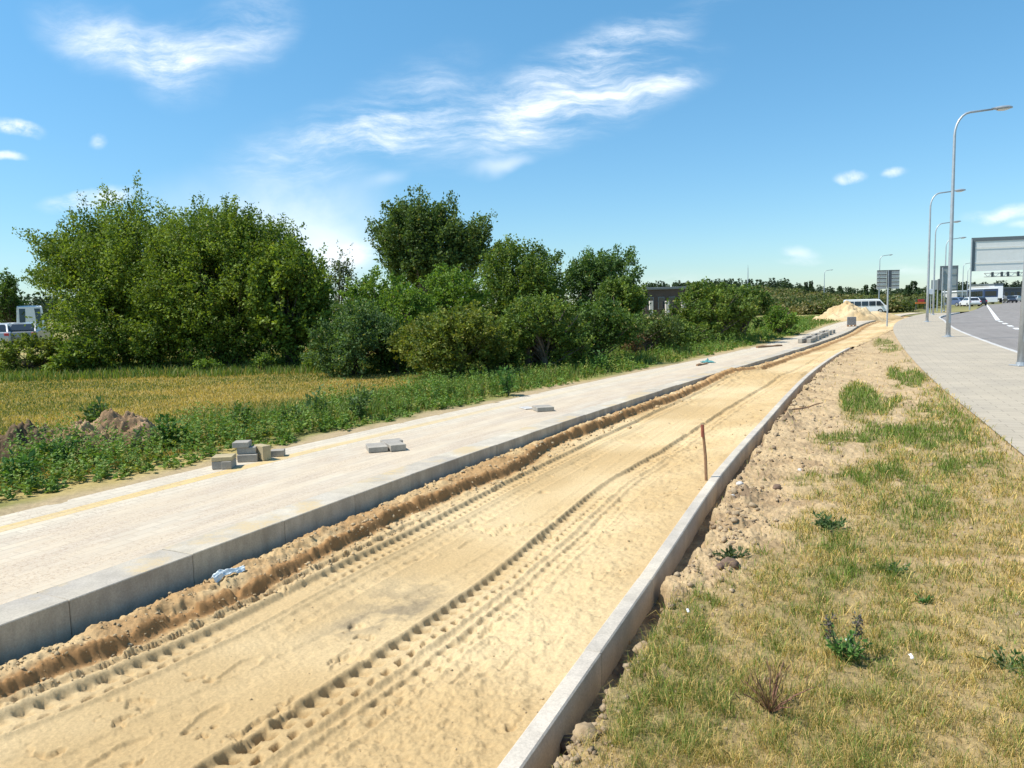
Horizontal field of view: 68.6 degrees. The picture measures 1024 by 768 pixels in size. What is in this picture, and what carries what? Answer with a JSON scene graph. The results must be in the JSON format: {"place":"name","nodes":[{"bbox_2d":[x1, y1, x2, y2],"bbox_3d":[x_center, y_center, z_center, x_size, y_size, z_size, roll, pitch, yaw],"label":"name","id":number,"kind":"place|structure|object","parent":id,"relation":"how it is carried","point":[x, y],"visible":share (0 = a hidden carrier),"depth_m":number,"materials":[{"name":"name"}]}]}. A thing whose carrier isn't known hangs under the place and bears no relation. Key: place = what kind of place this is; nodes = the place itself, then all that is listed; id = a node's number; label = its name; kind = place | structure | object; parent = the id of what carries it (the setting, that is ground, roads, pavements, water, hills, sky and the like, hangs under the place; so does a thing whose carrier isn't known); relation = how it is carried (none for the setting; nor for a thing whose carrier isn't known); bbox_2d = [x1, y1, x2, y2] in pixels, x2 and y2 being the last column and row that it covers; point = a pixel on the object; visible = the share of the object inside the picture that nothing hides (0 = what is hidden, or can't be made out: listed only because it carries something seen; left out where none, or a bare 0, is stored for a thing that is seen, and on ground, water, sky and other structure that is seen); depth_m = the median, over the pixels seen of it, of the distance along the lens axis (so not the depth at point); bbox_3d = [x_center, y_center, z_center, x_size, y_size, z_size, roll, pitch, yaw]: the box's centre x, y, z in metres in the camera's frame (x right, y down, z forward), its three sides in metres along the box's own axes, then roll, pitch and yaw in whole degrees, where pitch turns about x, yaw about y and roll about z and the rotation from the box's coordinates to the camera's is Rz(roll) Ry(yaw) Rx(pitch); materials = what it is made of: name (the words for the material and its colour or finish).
{"place":"outdoors","nodes":[
{"label":"outdoors","id":0,"kind":"place"},
{"bbox_2d":[0,315,904,665],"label":"kerb","id":1,"kind":"structure","parent":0,"point":[50,617],"depth_m":5.41,"materials":[{"name":"concrete"}]},
{"bbox_2d":[0,316,910,767],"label":"sand track","id":2,"kind":"structure","parent":0,"point":[344,664],"depth_m":4.29,"materials":[{"name":"sand"}]},
{"bbox_2d":[210,565,244,582],"bbox_3d":[-1.910,1.267,5.053,0.065,0.070,0.272,2,7,33],"label":"plastic sheet","id":3,"kind":"object","parent":2,"relation":"on","point":[218,575],"visible":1,"depth_m":5.01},
{"bbox_2d":[0,361,813,767],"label":"sand crumbs","id":4,"kind":"object","parent":2,"relation":"on","point":[54,653],"visible":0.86,"depth_m":5.64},
{"bbox_2d":[701,425,707,480],"bbox_3d":[1.767,0.691,6.884,0.068,0.643,0.031,-2,6,0],"label":"stake","id":5,"kind":"object","parent":2,"relation":"on","point":[705,453],"visible":0.86,"depth_m":6.87,"materials":[{"name":"brown wood"}]},
{"bbox_2d":[813,300,891,321],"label":"sand heap","id":6,"kind":"object","parent":2,"relation":"on","point":[844,310],"visible":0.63,"depth_m":55.74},
{"bbox_2d":[871,311,903,319],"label":"sand heap","id":7,"kind":"object","parent":2,"relation":"on","point":[882,315],"visible":0.39,"depth_m":59.01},
{"bbox_2d":[876,270,899,325],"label":"direction sign","id":8,"kind":"object","parent":2,"relation":"on","point":[892,283],"visible":1,"depth_m":44.39,"materials":[{"name":"metal"}]},
{"bbox_2d":[0,313,916,604],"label":"footpath","id":9,"kind":"structure","parent":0,"point":[44,547],"depth_m":6.95,"materials":[{"name":"concrete"}]},
{"bbox_2d":[212,461,221,468],"bbox_3d":[-3.092,0.841,7.924,0.100,0.080,0.200,-2,6,-6],"label":"paving block","id":10,"kind":"object","parent":9,"relation":"on","point":[216,465],"depth_m":7.83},
{"bbox_2d":[211,453,235,461],"bbox_3d":[-3.042,0.776,7.918,0.210,0.045,0.190,-2,6,-7],"label":"paving block","id":11,"kind":"object","parent":10,"relation":"on","point":[223,457],"depth_m":7.83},
{"bbox_2d":[221,458,236,468],"bbox_3d":[-2.989,0.839,7.919,0.100,0.080,0.200,-2,6,-5],"label":"paving block","id":12,"kind":"object","parent":9,"relation":"on","point":[228,464],"depth_m":7.82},
{"bbox_2d":[237,453,258,461],"bbox_3d":[-2.893,0.806,8.220,0.210,0.080,0.100,-2,6,-7],"label":"paving block","id":13,"kind":"object","parent":9,"relation":"on","point":[253,457],"depth_m":8.17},
{"bbox_2d":[237,445,256,453],"bbox_3d":[-2.915,0.724,8.262,0.200,0.070,0.120,-2,6,-9],"label":"paving block","id":14,"kind":"object","parent":13,"relation":"on","point":[251,449],"depth_m":8.21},
{"bbox_2d":[232,440,251,447],"bbox_3d":[-2.971,0.660,8.255,0.170,0.060,0.160,-2,6,-6],"label":"paving block","id":15,"kind":"object","parent":14,"relation":"on","point":[241,443],"depth_m":8.18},
{"bbox_2d":[253,444,270,460],"bbox_3d":[-2.766,0.754,8.302,0.190,0.160,0.100,3,7,38],"label":"paving block","id":16,"kind":"object","parent":9,"relation":"on","point":[264,452],"depth_m":8.24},
{"bbox_2d":[366,442,387,452],"bbox_3d":[-1.565,0.734,8.676,0.220,0.060,0.300,-3,6,-17],"label":"slab","id":17,"kind":"object","parent":9,"relation":"on","point":[376,447],"depth_m":8.56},
{"bbox_2d":[384,440,405,451],"bbox_3d":[-1.361,0.719,8.716,0.180,0.072,0.300,-4,6,-24],"label":"slab","id":18,"kind":"object","parent":9,"relation":"on","point":[396,445],"depth_m":8.60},
{"bbox_2d":[532,405,553,411],"bbox_3d":[0.481,0.376,11.652,0.270,0.065,0.300,-3,6,-14],"label":"slab","id":19,"kind":"object","parent":9,"relation":"on","point":[540,408],"depth_m":11.53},
{"bbox_2d":[0,311,945,515],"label":"meadow","id":20,"kind":"structure","parent":0,"point":[20,501],"depth_m":9.67,"materials":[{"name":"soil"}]},
{"bbox_2d":[0,323,12,344],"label":"parked car","id":21,"kind":"object","parent":20,"relation":"on","point":[5,333],"visible":0.38,"depth_m":45.38,"materials":[{"name":"silver paint"}]},
{"bbox_2d":[0,267,29,322],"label":"broadleaf tree","id":22,"kind":"object","parent":20,"relation":"on","point":[9,291],"visible":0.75,"depth_m":59.03,"materials":[{"name":"green plant"}]},
{"bbox_2d":[0,447,44,486],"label":"tall weed","id":23,"kind":"object","parent":20,"relation":"on","point":[24,459],"visible":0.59,"depth_m":7.27,"materials":[{"name":"green plant"}]},
{"bbox_2d":[16,306,43,322],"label":"parked van","id":24,"kind":"object","parent":20,"relation":"on","point":[30,311],"visible":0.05,"depth_m":59.11,"materials":[{"name":"white paint"}]},
{"bbox_2d":[0,331,62,372],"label":"shrub","id":25,"kind":"object","parent":20,"relation":"on","point":[32,359],"visible":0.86,"depth_m":22.30,"materials":[{"name":"green plant"}]},
{"bbox_2d":[9,322,53,341],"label":"parked car","id":26,"kind":"object","parent":20,"relation":"on","point":[15,328],"visible":0.32,"depth_m":46.24,"materials":[{"name":"grey paint"}]},
{"bbox_2d":[0,419,63,459],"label":"soil mound","id":27,"kind":"object","parent":20,"relation":"on","point":[21,426],"visible":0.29,"depth_m":8.70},
{"bbox_2d":[35,435,80,467],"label":"tall weed","id":28,"kind":"object","parent":20,"relation":"on","point":[43,447],"visible":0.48,"depth_m":7.99,"materials":[{"name":"green plant"}]},
{"bbox_2d":[41,334,121,373],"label":"shrub","id":29,"kind":"object","parent":20,"relation":"on","point":[78,353],"visible":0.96,"depth_m":21.23,"materials":[{"name":"green plant"}]},
{"bbox_2d":[76,400,105,422],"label":"tall weed","id":30,"kind":"object","parent":20,"relation":"on","point":[87,412],"visible":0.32,"depth_m":10.75,"materials":[{"name":"green plant"}]},
{"bbox_2d":[87,396,111,419],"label":"tall weed","id":31,"kind":"object","parent":20,"relation":"on","point":[96,407],"visible":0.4,"depth_m":10.52,"materials":[{"name":"green plant"}]},
{"bbox_2d":[51,408,163,454],"bbox_3d":[-4.937,0.603,9.104,1.656,0.618,1.150,-2,6,0],"label":"soil mound","id":32,"kind":"object","parent":20,"relation":"on","point":[132,418],"visible":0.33,"depth_m":8.97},
{"bbox_2d":[12,170,257,366],"bbox_3d":[-12.011,-3.681,23.797,7.397,6.466,6.080,-2,6,0],"label":"broadleaf tree","id":33,"kind":"object","parent":20,"relation":"on","point":[97,265],"visible":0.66,"depth_m":22.52,"materials":[{"name":"green plant"}]},
{"bbox_2d":[154,413,186,447],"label":"tall weed","id":34,"kind":"object","parent":20,"relation":"on","point":[162,426],"visible":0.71,"depth_m":9.02,"materials":[{"name":"green plant"}]},
{"bbox_2d":[192,357,225,370],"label":"shrub","id":35,"kind":"object","parent":20,"relation":"on","point":[211,362],"visible":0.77,"depth_m":20.53,"materials":[{"name":"green plant"}]},
{"bbox_2d":[118,192,335,365],"bbox_3d":[-8.557,-3.127,22.666,6.131,5.400,5.050,-2,6,0],"label":"broadleaf tree","id":36,"kind":"object","parent":20,"relation":"on","point":[227,241],"visible":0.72,"depth_m":21.59,"materials":[{"name":"green plant"}]},
{"bbox_2d":[228,397,253,427],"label":"tall weed","id":37,"kind":"object","parent":20,"relation":"on","point":[237,410],"visible":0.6,"depth_m":10.27,"materials":[{"name":"green plant"}]},
{"bbox_2d":[0,348,484,490],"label":"meadow grass","id":38,"kind":"structure","parent":20,"relation":"on","point":[19,410],"depth_m":15.35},
{"bbox_2d":[247,351,278,369],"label":"shrub","id":39,"kind":"object","parent":20,"relation":"on","point":[262,359],"visible":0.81,"depth_m":20.74,"materials":[{"name":"green plant"}]},
{"bbox_2d":[223,233,339,365],"bbox_3d":[-6.506,-2.376,21.912,3.371,3.949,3.439,-2,6,0],"label":"broadleaf tree","id":40,"kind":"object","parent":20,"relation":"on","point":[294,274],"visible":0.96,"depth_m":21.13,"materials":[{"name":"green plant"}]},
{"bbox_2d":[279,403,300,424],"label":"tall weed","id":41,"kind":"object","parent":20,"relation":"on","point":[295,408],"visible":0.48,"depth_m":10.52,"materials":[{"name":"green plant"}]},
{"bbox_2d":[304,384,331,416],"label":"tall weed","id":42,"kind":"object","parent":20,"relation":"on","point":[317,401],"visible":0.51,"depth_m":11.03,"materials":[{"name":"green plant"}]},
{"bbox_2d":[298,351,338,370],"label":"shrub","id":43,"kind":"object","parent":20,"relation":"on","point":[309,363],"visible":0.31,"depth_m":20.19,"materials":[{"name":"green plant"}]},
{"bbox_2d":[325,239,361,323],"bbox_3d":[-7.094,-3.608,30.786,2.169,4.630,1.934,-2,6,0],"label":"slender tree","id":44,"kind":"object","parent":20,"relation":"on","point":[343,269],"visible":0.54,"depth_m":30.59,"materials":[{"name":"green plant"}]},
{"bbox_2d":[298,297,405,377],"bbox_3d":[-3.953,-1.168,18.865,2.557,2.032,2.813,2,7,34],"label":"willow shrub","id":45,"kind":"object","parent":20,"relation":"on","point":[353,339],"visible":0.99,"depth_m":18.32,"materials":[{"name":"green plant"}]},
{"bbox_2d":[343,374,375,416],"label":"tall weed","id":46,"kind":"object","parent":20,"relation":"on","point":[359,404],"visible":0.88,"depth_m":11.07,"materials":[{"name":"green plant"}]},
{"bbox_2d":[334,265,415,316],"bbox_3d":[-5.286,-2.984,29.706,3.791,3.526,3.453,-2,6,0],"label":"shrub","id":47,"kind":"object","parent":20,"relation":"on","point":[365,287],"visible":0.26,"depth_m":29.41,"materials":[{"name":"green plant"}]},
{"bbox_2d":[366,326,411,374],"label":"shrub","id":48,"kind":"object","parent":20,"relation":"on","point":[386,366],"visible":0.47,"depth_m":18.92,"materials":[{"name":"green plant"}]},
{"bbox_2d":[372,282,440,333],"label":"shrub","id":49,"kind":"object","parent":20,"relation":"on","point":[411,305],"visible":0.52,"depth_m":25.61,"materials":[{"name":"green plant"}]},
{"bbox_2d":[0,313,815,498],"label":"weeds","id":50,"kind":"object","parent":20,"relation":"on","point":[196,433],"visible":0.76,"depth_m":9.42,"materials":[{"name":"green plant"}]},
{"bbox_2d":[0,315,840,427],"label":"tall grass","id":51,"kind":"structure","parent":20,"relation":"on","point":[179,369],"depth_m":19.41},
{"bbox_2d":[363,183,497,309],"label":"poplar tree","id":52,"kind":"object","parent":20,"relation":"on","point":[418,239],"visible":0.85,"depth_m":41.37,"materials":[{"name":"green plant"}]},
{"bbox_2d":[385,300,516,374],"bbox_3d":[-1.425,-0.975,17.053,2.953,1.869,2.876,4,8,44],"label":"hawthorn bush","id":53,"kind":"object","parent":20,"relation":"on","point":[453,340],"visible":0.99,"depth_m":16.36,"materials":[{"name":"green plant"}]},
{"bbox_2d":[416,262,496,325],"bbox_3d":[-2.255,-2.976,28.932,3.544,3.511,2.848,1,6,20],"label":"shrub","id":54,"kind":"object","parent":20,"relation":"on","point":[454,288],"visible":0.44,"depth_m":28.08,"materials":[{"name":"green plant"}]},
{"bbox_2d":[477,320,535,369],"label":"shrub","id":55,"kind":"object","parent":20,"relation":"on","point":[513,354],"visible":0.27,"depth_m":18.07,"materials":[{"name":"green plant"}]},
{"bbox_2d":[497,365,518,395],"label":"tall weed","id":56,"kind":"object","parent":20,"relation":"on","point":[507,386],"visible":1,"depth_m":13.65,"materials":[{"name":"green plant"}]},
{"bbox_2d":[469,233,572,320],"bbox_3d":[0.180,-3.832,30.827,4.741,4.692,4.255,-2,6,0],"label":"broadleaf tree","id":57,"kind":"object","parent":20,"relation":"on","point":[530,272],"visible":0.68,"depth_m":29.98,"materials":[{"name":"green plant"}]},
{"bbox_2d":[494,288,594,367],"bbox_3d":[0.633,-1.340,18.960,2.860,2.136,2.580,-2,6,0],"label":"shrub","id":58,"kind":"object","parent":20,"relation":"on","point":[545,322],"visible":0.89,"depth_m":18.42,"materials":[{"name":"green plant"}]},
{"bbox_2d":[590,349,606,369],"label":"tall weed","id":59,"kind":"object","parent":20,"relation":"on","point":[601,363],"visible":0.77,"depth_m":18.06,"materials":[{"name":"green plant"}]},
{"bbox_2d":[556,244,647,323],"bbox_3d":[3.794,-3.972,32.915,4.409,4.362,3.995,-2,6,0],"label":"broadleaf tree","id":60,"kind":"object","parent":20,"relation":"on","point":[591,268],"visible":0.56,"depth_m":32.10,"materials":[{"name":"green plant"}]},
{"bbox_2d":[551,294,652,359],"bbox_3d":[2.197,-1.454,20.408,3.162,1.977,2.902,-2,6,0],"label":"shrub","id":61,"kind":"object","parent":20,"relation":"on","point":[609,320],"visible":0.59,"depth_m":19.96,"materials":[{"name":"green plant"}]},
{"bbox_2d":[588,271,651,323],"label":"shrub","id":62,"kind":"object","parent":20,"relation":"on","point":[634,299],"visible":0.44,"depth_m":28.40,"materials":[{"name":"green plant"}]},
{"bbox_2d":[621,332,648,355],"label":"dead shrub","id":63,"kind":"object","parent":20,"relation":"on","point":[634,348],"visible":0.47,"depth_m":22.46,"materials":[{"name":"brown plant"}]},
{"bbox_2d":[617,309,684,350],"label":"shrub","id":64,"kind":"object","parent":20,"relation":"on","point":[661,334],"visible":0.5,"depth_m":23.55,"materials":[{"name":"green plant"}]},
{"bbox_2d":[656,314,701,346],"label":"shrub","id":65,"kind":"object","parent":20,"relation":"on","point":[686,335],"visible":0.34,"depth_m":25.19,"materials":[{"name":"green plant"}]},
{"bbox_2d":[684,321,717,343],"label":"shrub","id":66,"kind":"object","parent":20,"relation":"on","point":[702,332],"visible":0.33,"depth_m":27.13,"materials":[{"name":"green plant"}]},
{"bbox_2d":[662,276,762,340],"bbox_3d":[7.861,-2.877,29.241,3.124,2.730,3.327,-7,8,-41],"label":"shrub","id":67,"kind":"object","parent":20,"relation":"on","point":[713,309],"visible":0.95,"depth_m":28.76,"materials":[{"name":"green plant"}]},
{"bbox_2d":[720,283,774,336],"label":"shrub","id":68,"kind":"object","parent":20,"relation":"on","point":[754,291],"visible":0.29,"depth_m":31.07,"materials":[{"name":"green plant"}]},
{"bbox_2d":[759,302,800,334],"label":"shrub","id":69,"kind":"object","parent":20,"relation":"on","point":[783,323],"visible":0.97,"depth_m":34.57,"materials":[{"name":"green plant"}]},
{"bbox_2d":[0,0,1023,305],"label":"sky","id":70,"kind":"structure","parent":0,"point":[797,141],"materials":[{"name":"blue"}]},
{"bbox_2d":[37,299,1001,592],"bbox_3d":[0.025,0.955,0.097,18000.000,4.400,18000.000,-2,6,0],"label":"ground","id":71,"kind":"structure","parent":0,"point":[695,299],"depth_m":111.88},
{"bbox_2d":[0,290,234,323],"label":"distant wood","id":72,"kind":"object","parent":71,"relation":"on","point":[40,301],"visible":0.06,"depth_m":247.16,"materials":[{"name":"green plant"}]},
{"bbox_2d":[497,348,849,767],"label":"kerb edging","id":73,"kind":"object","parent":71,"relation":"on","point":[565,707],"visible":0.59,"depth_m":3.81,"materials":[{"name":"concrete"}]},
{"bbox_2d":[641,277,801,293],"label":"distant wood","id":74,"kind":"object","parent":71,"relation":"on","point":[784,284],"visible":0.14,"depth_m":206.23,"materials":[{"name":"green plant"}]},
{"bbox_2d":[726,285,946,315],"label":"scrub","id":75,"kind":"object","parent":71,"relation":"on","point":[802,302],"visible":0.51,"depth_m":112.27,"materials":[{"name":"green plant"}]},
{"bbox_2d":[843,299,888,311],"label":"minibus","id":76,"kind":"object","parent":71,"relation":"on","point":[871,305],"visible":0.5,"depth_m":101.49,"materials":[{"name":"white paint"}]},
{"bbox_2d":[798,284,961,294],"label":"distant wood","id":77,"kind":"object","parent":71,"relation":"on","point":[850,290],"visible":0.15,"depth_m":245.49,"materials":[{"name":"green plant"}]},
{"bbox_2d":[905,304,982,315],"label":"roadside verge","id":78,"kind":"structure","parent":71,"relation":"on","point":[962,309],"depth_m":98.43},
{"bbox_2d":[939,265,957,312],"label":"traffic sign","id":79,"kind":"object","parent":78,"relation":"on","point":[943,277],"visible":0.81,"depth_m":76.42,"materials":[{"name":"metal"}]},
{"bbox_2d":[968,283,1003,288],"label":"warehouse","id":80,"kind":"structure","parent":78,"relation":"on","point":[976,286],"depth_m":218.11,"materials":[{"name":"white metal"}]},
{"bbox_2d":[959,297,981,306],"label":"car","id":81,"kind":"object","parent":71,"relation":"on","point":[974,301],"visible":0.87,"depth_m":116.08,"materials":[{"name":"white paint"}]},
{"bbox_2d":[945,280,1021,290],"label":"distant wood","id":82,"kind":"object","parent":71,"relation":"on","point":[1015,284],"visible":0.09,"depth_m":309.98,"materials":[{"name":"green plant"}]},
{"bbox_2d":[642,286,689,316],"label":"timber building","id":83,"kind":"structure","parent":0,"point":[658,299],"depth_m":94.39,"materials":[{"name":"grey wood"}]},
{"bbox_2d":[553,330,1023,767],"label":"verge soil","id":84,"kind":"structure","parent":0,"point":[705,534],"depth_m":4.33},
{"bbox_2d":[560,734,572,755],"bbox_3d":[0.242,1.450,2.989,0.133,0.087,0.100,2,7,31],"label":"clod","id":85,"kind":"object","parent":84,"relation":"on","point":[564,743],"visible":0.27,"depth_m":2.97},
{"bbox_2d":[572,722,597,742],"bbox_3d":[0.274,1.310,2.812,0.094,0.082,0.118,-1,6,4],"label":"clod","id":86,"kind":"object","parent":84,"relation":"on","point":[580,728],"visible":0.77,"depth_m":2.78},
{"bbox_2d":[720,557,738,568],"bbox_3d":[1.328,1.096,4.573,0.115,0.087,0.092,3,7,36],"label":"clod","id":87,"kind":"object","parent":84,"relation":"on","point":[733,563],"visible":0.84,"depth_m":4.54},
{"bbox_2d":[712,545,749,560],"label":"weed plant","id":88,"kind":"object","parent":84,"relation":"on","point":[730,553],"visible":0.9,"depth_m":4.69,"materials":[{"name":"green plant"}]},
{"bbox_2d":[734,652,813,713],"bbox_3d":[0.998,1.181,2.915,0.292,0.199,0.289,-2,6,0],"label":"weed plant","id":89,"kind":"object","parent":84,"relation":"on","point":[770,700],"visible":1,"depth_m":2.91,"materials":[{"name":"brown plant"}]},
{"bbox_2d":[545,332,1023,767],"bbox_3d":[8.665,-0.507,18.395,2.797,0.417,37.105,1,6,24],"label":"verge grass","id":90,"kind":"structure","parent":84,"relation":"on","point":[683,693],"depth_m":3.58,"materials":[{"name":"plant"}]},
{"bbox_2d":[553,349,1023,767],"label":"soil crumbs","id":91,"kind":"object","parent":84,"relation":"on","point":[602,707],"visible":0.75,"depth_m":5.14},
{"bbox_2d":[810,510,847,530],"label":"weed plant","id":92,"kind":"object","parent":84,"relation":"on","point":[825,523],"visible":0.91,"depth_m":5.25,"materials":[{"name":"green plant"}]},
{"bbox_2d":[820,611,872,662],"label":"weed plant","id":93,"kind":"object","parent":84,"relation":"on","point":[848,644],"visible":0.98,"depth_m":3.32,"materials":[{"name":"green plant"}]},
{"bbox_2d":[873,559,910,573],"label":"weed plant","id":94,"kind":"object","parent":84,"relation":"on","point":[904,568],"visible":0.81,"depth_m":4.40,"materials":[{"name":"green plant"}]},
{"bbox_2d":[974,645,1023,672],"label":"weed plant","id":95,"kind":"object","parent":84,"relation":"on","point":[1001,658],"visible":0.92,"depth_m":3.25,"materials":[{"name":"green plant"}]},
{"bbox_2d":[893,312,1023,454],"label":"pavement","id":96,"kind":"structure","parent":0,"point":[984,379],"depth_m":16.25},
{"bbox_2d":[925,189,965,321],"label":"lamp post","id":97,"kind":"object","parent":96,"relation":"on","point":[928,279],"visible":0.88,"depth_m":47.67,"materials":[{"name":"metal"}]},
{"bbox_2d":[932,220,960,314],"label":"lamp post","id":98,"kind":"object","parent":96,"relation":"on","point":[933,297],"visible":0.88,"depth_m":65.75,"materials":[{"name":"metal"}]},
{"bbox_2d":[941,105,1012,336],"bbox_3d":[18.167,-6.234,29.259,2.370,8.939,0.340,-2,6,0],"label":"lamp post","id":99,"kind":"object","parent":96,"relation":"on","point":[950,266],"visible":0.96,"depth_m":29.22,"materials":[{"name":"metal"}]},
{"bbox_2d":[1009,263,1023,366],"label":"lamp post","id":100,"kind":"object","parent":96,"relation":"on","point":[1020,358],"visible":0.91,"depth_m":16.76,"materials":[{"name":"metal"}]},
{"bbox_2d":[942,301,1020,350],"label":"road","id":101,"kind":"structure","parent":0,"point":[981,322],"depth_m":46.04,"materials":[{"name":"asphalt"}]},
{"bbox_2d":[939,312,1016,352],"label":"road kerb","id":102,"kind":"structure","parent":101,"relation":"on","point":[940,317],"depth_m":28.71,"materials":[{"name":"concrete"}]},
{"bbox_2d":[967,288,997,303],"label":"bus","id":103,"kind":"object","parent":101,"relation":"on","point":[990,295],"visible":0.59,"depth_m":144.19,"materials":[{"name":"white paint"}]},
{"bbox_2d":[969,236,1023,309],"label":"billboard","id":104,"kind":"object","parent":101,"relation":"on","point":[996,253],"visible":1,"depth_m":89.37,"materials":[{"name":"metal"}]},
{"label":"roadside verge","id":105,"kind":"structure","parent":0,"visible":0},
{"bbox_2d":[984,271,1022,276],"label":"gantry","id":106,"kind":"object","parent":105,"relation":"on","point":[1007,273],"visible":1,"depth_m":183.43,"materials":[{"name":"metal"}]},
{"bbox_2d":[1003,287,1021,295],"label":"warehouse","id":107,"kind":"structure","parent":105,"relation":"on","point":[1012,291],"depth_m":203.84,"materials":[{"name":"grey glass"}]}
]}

